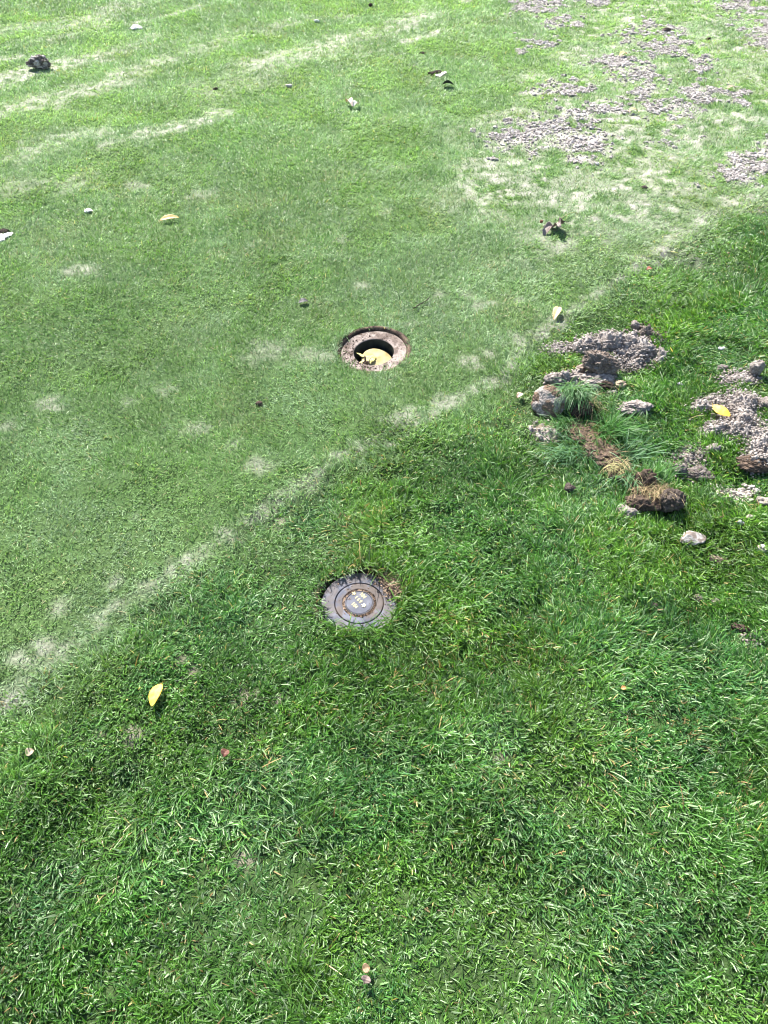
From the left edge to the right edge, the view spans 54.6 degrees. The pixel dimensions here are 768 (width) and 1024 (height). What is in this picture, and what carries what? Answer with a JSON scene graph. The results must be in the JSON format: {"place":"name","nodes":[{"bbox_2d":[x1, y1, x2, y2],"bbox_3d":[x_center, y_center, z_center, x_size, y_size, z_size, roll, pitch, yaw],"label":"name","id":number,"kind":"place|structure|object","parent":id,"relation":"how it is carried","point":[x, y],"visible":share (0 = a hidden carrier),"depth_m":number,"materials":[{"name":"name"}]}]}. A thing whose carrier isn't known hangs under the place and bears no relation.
{"place":"outdoors","nodes":[
{"label":"outdoors","id":0,"kind":"place"},
{"bbox_2d":[0,190,767,1023],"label":"rough grass","id":1,"kind":"structure","parent":0,"point":[592,610],"depth_m":1.56,"materials":[{"name":"green plant"}]},
{"bbox_2d":[25,748,33,755],"bbox_3d":[-0.732,0.495,1.536,0.019,0.007,0.017,8,49,7],"label":"leaf scrap","id":2,"kind":"object","parent":1,"relation":"on","point":[30,751],"visible":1,"depth_m":1.54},
{"bbox_2d":[149,682,162,706],"bbox_3d":[-0.496,0.394,1.617,0.025,0.006,0.060,8,49,7],"label":"fallen leaf","id":3,"kind":"object","parent":1,"relation":"on","point":[155,692],"visible":1,"depth_m":1.61,"materials":[{"name":"yellow plant"}]},
{"bbox_2d":[221,748,229,756],"bbox_3d":[-0.326,0.494,1.531,0.018,0.009,0.016,-6,49,-6],"label":"leaf scrap","id":4,"kind":"object","parent":1,"relation":"on","point":[225,752],"visible":1,"depth_m":1.53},
{"bbox_2d":[359,963,369,972],"bbox_3d":[-0.032,0.779,1.274,0.016,0.006,0.013,25,53,21],"label":"leaf scrap","id":5,"kind":"object","parent":1,"relation":"on","point":[365,967],"visible":1,"depth_m":1.27,"materials":[{"name":"beige plant"}]},
{"bbox_2d":[361,975,370,984],"bbox_3d":[-0.030,0.790,1.258,0.016,0.006,0.013,-8,49,-7],"label":"leaf scrap","id":6,"kind":"object","parent":1,"relation":"on","point":[366,979],"visible":1,"depth_m":1.26,"materials":[{"name":"beige plant"}]},
{"bbox_2d":[0,0,767,1023],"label":"ground","id":7,"kind":"structure","parent":0,"point":[100,546],"depth_m":2.34,"materials":[{"name":"green plant"}]},
{"bbox_2d":[0,228,12,241],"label":"divot","id":8,"kind":"object","parent":7,"relation":"on","point":[6,233],"visible":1,"depth_m":2.98,"materials":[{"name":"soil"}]},
{"bbox_2d":[26,54,51,68],"bbox_3d":[-1.946,-2.535,4.197,0.140,0.076,0.080,0,49,0],"label":"soil clod","id":9,"kind":"object","parent":7,"relation":"on","point":[38,61],"visible":1,"depth_m":4.18,"materials":[{"name":"grey soil"}]},
{"bbox_2d":[84,208,92,212],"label":"pebble","id":10,"kind":"object","parent":7,"relation":"on","point":[88,210],"visible":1,"depth_m":3.10,"materials":[{"name":"stone"}]},
{"bbox_2d":[131,24,142,29],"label":"stone","id":11,"kind":"object","parent":7,"relation":"on","point":[134,26],"visible":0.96,"depth_m":4.67,"materials":[{"name":"white stone"}]},
{"bbox_2d":[255,401,262,406],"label":"soil clod","id":12,"kind":"object","parent":7,"relation":"on","point":[259,403],"visible":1,"depth_m":2.29,"materials":[{"name":"soil"}]},
{"bbox_2d":[345,97,352,106],"bbox_3d":[-0.180,-2.120,3.841,0.032,0.030,0.084,-21,52,-18],"label":"leaf scrap","id":13,"kind":"object","parent":7,"relation":"on","point":[350,100],"visible":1,"depth_m":3.83,"materials":[{"name":"beige plant"}]},
{"bbox_2d":[321,573,396,634],"bbox_3d":[-0.060,0.225,1.823,0.187,0.015,0.187,0,49,0],"label":"sprinkler cover","id":14,"kind":"object","parent":7,"relation":"on","point":[355,595],"visible":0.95,"depth_m":1.82,"materials":[{"name":"plastic"}]},
{"bbox_2d":[338,326,411,370],"bbox_3d":[-0.031,-0.502,2.539,0.256,0.140,0.257,-2,51,2],"label":"sprinkler well","id":15,"kind":"object","parent":7,"relation":"in","point":[362,340],"visible":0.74,"depth_m":2.53,"materials":[{"name":"concrete"}]},
{"bbox_2d":[361,349,390,364],"bbox_3d":[-0.025,-0.507,2.524,0.106,0.037,0.106,-8,58,-17],"label":"pipe cap","id":16,"kind":"object","parent":15,"relation":"in","point":[382,356],"visible":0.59,"depth_m":2.52,"materials":[{"name":"plastic"}]},
{"bbox_2d":[357,353,376,364],"bbox_3d":[-0.058,-0.514,2.503,0.078,0.019,0.072,-20,51,-17],"label":"yellow leaf","id":17,"kind":"object","parent":16,"relation":"on","point":[372,359],"visible":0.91,"depth_m":2.50,"materials":[{"name":"yellow plant"}]},
{"bbox_2d":[362,355,371,364],"bbox_3d":[-0.055,-0.503,2.469,0.030,0.028,0.030,12,50,10],"label":"dead leaf","id":18,"kind":"object","parent":16,"relation":"on","point":[365,362],"visible":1,"depth_m":2.47,"materials":[{"name":"brown plant"}]},
{"bbox_2d":[0,0,767,729],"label":"mown turf","id":19,"kind":"structure","parent":7,"relation":"on","point":[312,28],"depth_m":3.10,"materials":[{"name":"green plant"}]},
{"bbox_2d":[160,214,178,220],"bbox_3d":[-0.884,-1.208,3.054,0.086,0.014,0.023,-14,50,-12],"label":"fallen leaf","id":20,"kind":"object","parent":19,"relation":"on","point":[169,216],"visible":1,"depth_m":3.05,"materials":[{"name":"yellow plant"}]},
{"bbox_2d":[428,70,446,76],"bbox_3d":[0.306,-2.464,4.176,0.088,0.028,0.105,28,54,23],"label":"divot","id":21,"kind":"object","parent":19,"relation":"on","point":[437,72],"visible":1,"depth_m":4.16,"materials":[{"name":"soil"}]},
{"bbox_2d":[553,306,561,319],"bbox_3d":[0.602,-0.698,2.590,0.028,0.019,0.082,18,51,15],"label":"fallen leaf","id":22,"kind":"object","parent":19,"relation":"on","point":[556,310],"visible":1,"depth_m":2.58,"materials":[{"name":"yellow plant"}]},
{"bbox_2d":[540,212,577,235],"bbox_3d":[0.695,-1.149,2.976,0.148,0.082,0.102,10,49,9],"label":"dead leaf","id":23,"kind":"object","parent":19,"relation":"on","point":[548,226],"visible":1,"depth_m":2.98,"materials":[{"name":"plant"}]},
{"bbox_2d":[372,568,409,605],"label":"soil crumbs","id":24,"kind":"object","parent":7,"relation":"on","point":[394,588],"visible":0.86,"depth_m":1.83,"materials":[{"name":"brown soil"}]},
{"bbox_2d":[528,419,564,442],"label":"soil crumbs","id":25,"kind":"object","parent":7,"relation":"on","point":[540,430],"visible":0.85,"depth_m":2.20,"materials":[{"name":"grey soil"}]},
{"bbox_2d":[543,372,561,384],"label":"soil clod","id":26,"kind":"object","parent":7,"relation":"on","point":[548,378],"visible":0.93,"depth_m":2.35,"materials":[{"name":"grey soil"}]},
{"bbox_2d":[538,340,575,356],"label":"soil crumbs","id":27,"kind":"object","parent":7,"relation":"on","point":[557,345],"visible":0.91,"depth_m":2.47,"materials":[{"name":"grey soil"}]},
{"bbox_2d":[564,483,575,492],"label":"soil clod","id":28,"kind":"object","parent":7,"relation":"on","point":[568,487],"visible":0.99,"depth_m":2.04,"materials":[{"name":"grey soil"}]},
{"bbox_2d":[531,377,618,439],"bbox_3d":[0.562,-0.324,2.225,0.309,0.175,0.221,-27,54,-22],"label":"turf clod","id":29,"kind":"object","parent":7,"relation":"on","point":[552,402],"visible":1,"depth_m":2.23,"materials":[{"name":"plant"}]},
{"bbox_2d":[541,368,616,391],"bbox_3d":[0.622,-0.419,2.364,0.263,0.066,0.155,0,49,0],"label":"soil heap","id":30,"kind":"object","parent":7,"relation":"on","point":[565,374],"visible":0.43,"depth_m":2.35,"materials":[{"name":"grey soil"}]},
{"bbox_2d":[562,373,582,382],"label":"soil clod","id":31,"kind":"object","parent":30,"relation":"on","point":[570,377],"visible":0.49,"depth_m":2.35,"materials":[{"name":"grey soil"}]},
{"bbox_2d":[575,364,585,372],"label":"soil clod","id":32,"kind":"object","parent":30,"relation":"on","point":[582,368],"visible":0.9,"depth_m":2.38,"materials":[{"name":"grey soil"}]},
{"bbox_2d":[578,373,617,389],"bbox_3d":[0.675,-0.414,2.343,0.135,0.042,0.087,0,49,0],"label":"soil clod","id":33,"kind":"object","parent":30,"relation":"on","point":[609,377],"visible":0.73,"depth_m":2.33,"materials":[{"name":"grey soil"}]},
{"bbox_2d":[592,380,616,392],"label":"soil clod","id":34,"kind":"object","parent":30,"relation":"on","point":[604,386],"visible":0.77,"depth_m":2.32,"materials":[{"name":"soil"}]},
{"bbox_2d":[581,350,620,374],"bbox_3d":[0.689,-0.468,2.356,0.128,0.091,0.091,0,49,0],"label":"soil clod","id":35,"kind":"object","parent":7,"relation":"on","point":[598,362],"visible":0.96,"depth_m":2.33,"materials":[{"name":"soil"}]},
{"bbox_2d":[533,395,674,490],"bbox_3d":[0.617,-0.208,2.148,0.416,0.123,0.374,0,49,0],"label":"turf strip","id":36,"kind":"object","parent":7,"relation":"on","point":[612,467],"visible":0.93,"depth_m":2.14,"materials":[{"name":"plant"}]},
{"bbox_2d":[470,0,767,187],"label":"sand dressing","id":37,"kind":"object","parent":7,"relation":"on","point":[623,61],"visible":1,"depth_m":3.98,"materials":[{"name":"sand"}]},
{"bbox_2d":[566,328,673,370],"bbox_3d":[0.790,-0.557,2.472,0.360,0.085,0.195,16,50,13],"label":"soil heap","id":38,"kind":"object","parent":7,"relation":"on","point":[626,340],"visible":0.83,"depth_m":2.46,"materials":[{"name":"grey soil"}]},
{"bbox_2d":[578,339,594,349],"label":"soil clod","id":39,"kind":"object","parent":38,"relation":"on","point":[585,344],"visible":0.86,"depth_m":2.45,"materials":[{"name":"grey soil"}]},
{"bbox_2d":[599,338,621,349],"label":"soil clod","id":40,"kind":"object","parent":38,"relation":"on","point":[607,344],"visible":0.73,"depth_m":2.46,"materials":[{"name":"grey soil"}]},
{"bbox_2d":[626,341,656,358],"bbox_3d":[0.848,-0.532,2.460,0.108,0.053,0.073,0,49,0],"label":"soil clod","id":41,"kind":"object","parent":38,"relation":"on","point":[633,351],"visible":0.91,"depth_m":2.44,"materials":[{"name":"grey soil"}]},
{"bbox_2d":[615,379,626,388],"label":"soil clod","id":42,"kind":"object","parent":7,"relation":"on","point":[618,383],"visible":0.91,"depth_m":2.33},
{"bbox_2d":[615,352,653,371],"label":"soil crumbs","id":43,"kind":"object","parent":7,"relation":"on","point":[622,360],"visible":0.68,"depth_m":2.43,"materials":[{"name":"grey soil"}]},
{"bbox_2d":[617,399,653,414],"bbox_3d":[0.762,-0.316,2.258,0.116,0.040,0.067,0,49,0],"label":"soil clod","id":44,"kind":"object","parent":7,"relation":"on","point":[637,404],"visible":0.9,"depth_m":2.24,"materials":[{"name":"grey soil"}]},
{"bbox_2d":[631,320,639,329],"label":"soil clod","id":45,"kind":"object","parent":7,"relation":"on","point":[635,324],"visible":0.98,"depth_m":2.52,"materials":[{"name":"grey soil"}]},
{"bbox_2d":[602,452,688,518],"bbox_3d":[0.717,-0.082,2.032,0.250,0.126,0.226,0,49,0],"label":"turf clod","id":46,"kind":"object","parent":7,"relation":"on","point":[644,483],"visible":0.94,"depth_m":2.00,"materials":[{"name":"soil"}]},
{"bbox_2d":[624,321,672,343],"bbox_3d":[0.888,-0.607,2.524,0.173,0.057,0.130,0,49,0],"label":"soil heap","id":47,"kind":"object","parent":7,"relation":"on","point":[643,330],"visible":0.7,"depth_m":2.51,"materials":[{"name":"grey soil"}]},
{"bbox_2d":[671,464,687,475],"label":"soil clod","id":48,"kind":"object","parent":7,"relation":"on","point":[682,470],"visible":0.64,"depth_m":2.09,"materials":[{"name":"grey soil"}]},
{"bbox_2d":[661,441,713,485],"bbox_3d":[0.870,-0.139,2.131,0.154,0.054,0.168,0,49,0],"label":"soil heap","id":49,"kind":"object","parent":7,"relation":"on","point":[688,456],"visible":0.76,"depth_m":2.13,"materials":[{"name":"grey soil"}]},
{"bbox_2d":[679,531,705,544],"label":"stone","id":50,"kind":"object","parent":7,"relation":"on","point":[693,536],"visible":0.99,"depth_m":1.92,"materials":[{"name":"grey stone"}]},
{"bbox_2d":[692,594,702,600],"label":"soil clod","id":51,"kind":"object","parent":7,"relation":"on","point":[700,597],"visible":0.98,"depth_m":1.81,"materials":[{"name":"grey soil"}]},
{"bbox_2d":[682,465,714,482],"bbox_3d":[0.886,-0.105,2.099,0.098,0.038,0.055,0,49,0],"label":"soil clod","id":52,"kind":"object","parent":7,"relation":"on","point":[694,472],"visible":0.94,"depth_m":2.09,"materials":[{"name":"grey soil"}]},
{"bbox_2d":[705,443,720,451],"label":"soil clod","id":53,"kind":"object","parent":7,"relation":"on","point":[710,448],"visible":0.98,"depth_m":2.13,"materials":[{"name":"grey soil"}]},
{"bbox_2d":[674,384,767,477],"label":"soil heap","id":54,"kind":"object","parent":7,"relation":"on","point":[739,405],"visible":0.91,"depth_m":2.21,"materials":[{"name":"grey soil"}]},
{"bbox_2d":[712,404,730,416],"bbox_3d":[1.000,-0.304,2.218,0.031,0.010,0.068,-29,55,-23],"label":"fallen leaf","id":55,"kind":"object","parent":54,"relation":"on","point":[721,410],"visible":1,"depth_m":2.21,"materials":[{"name":"yellow plant"}]},
{"bbox_2d":[705,555,737,564],"bbox_3d":[0.859,0.124,1.895,0.081,0.015,0.028,8,49,7],"label":"bark chunk","id":56,"kind":"object","parent":7,"relation":"on","point":[720,559],"visible":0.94,"depth_m":1.89,"materials":[{"name":"wood"}]},
{"bbox_2d":[717,364,728,370],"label":"soil clod","id":57,"kind":"object","parent":7,"relation":"on","point":[725,367],"visible":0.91,"depth_m":2.40,"materials":[{"name":"grey soil"}]},
{"bbox_2d":[705,479,765,503],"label":"soil crumbs","id":58,"kind":"object","parent":7,"relation":"on","point":[738,492],"visible":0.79,"depth_m":2.06,"materials":[{"name":"grey soil"}]},
{"bbox_2d":[712,366,767,387],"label":"soil crumbs","id":59,"kind":"object","parent":7,"relation":"on","point":[745,375],"visible":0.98,"depth_m":2.35,"materials":[{"name":"grey soil"}]},
{"bbox_2d":[730,622,750,632],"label":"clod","id":60,"kind":"object","parent":7,"relation":"on","point":[739,626],"visible":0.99,"depth_m":1.75,"materials":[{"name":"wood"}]},
{"bbox_2d":[736,454,767,472],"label":"soil clod","id":61,"kind":"object","parent":7,"relation":"on","point":[748,465],"visible":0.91,"depth_m":2.09,"materials":[{"name":"brown soil"}]},
{"bbox_2d":[740,628,764,647],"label":"soil crumbs","id":62,"kind":"object","parent":7,"relation":"on","point":[746,640],"visible":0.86,"depth_m":1.73,"materials":[{"name":"grey soil"}]},
{"bbox_2d":[749,360,765,376],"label":"rock","id":63,"kind":"object","parent":7,"relation":"on","point":[757,367],"visible":1,"depth_m":2.35,"materials":[{"name":"grey stone"}]},
{"bbox_2d":[755,496,767,506],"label":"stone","id":64,"kind":"object","parent":7,"relation":"on","point":[762,500],"visible":0.77,"depth_m":2.01,"materials":[{"name":"grey stone"}]},
{"bbox_2d":[756,544,767,552],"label":"pebble","id":65,"kind":"object","parent":7,"relation":"on","point":[762,546],"visible":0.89,"depth_m":1.90,"materials":[{"name":"stone"}]},
{"bbox_2d":[757,396,767,408],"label":"soil clod","id":66,"kind":"object","parent":7,"relation":"on","point":[764,400],"visible":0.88,"depth_m":2.27,"materials":[{"name":"grey soil"}]}
]}

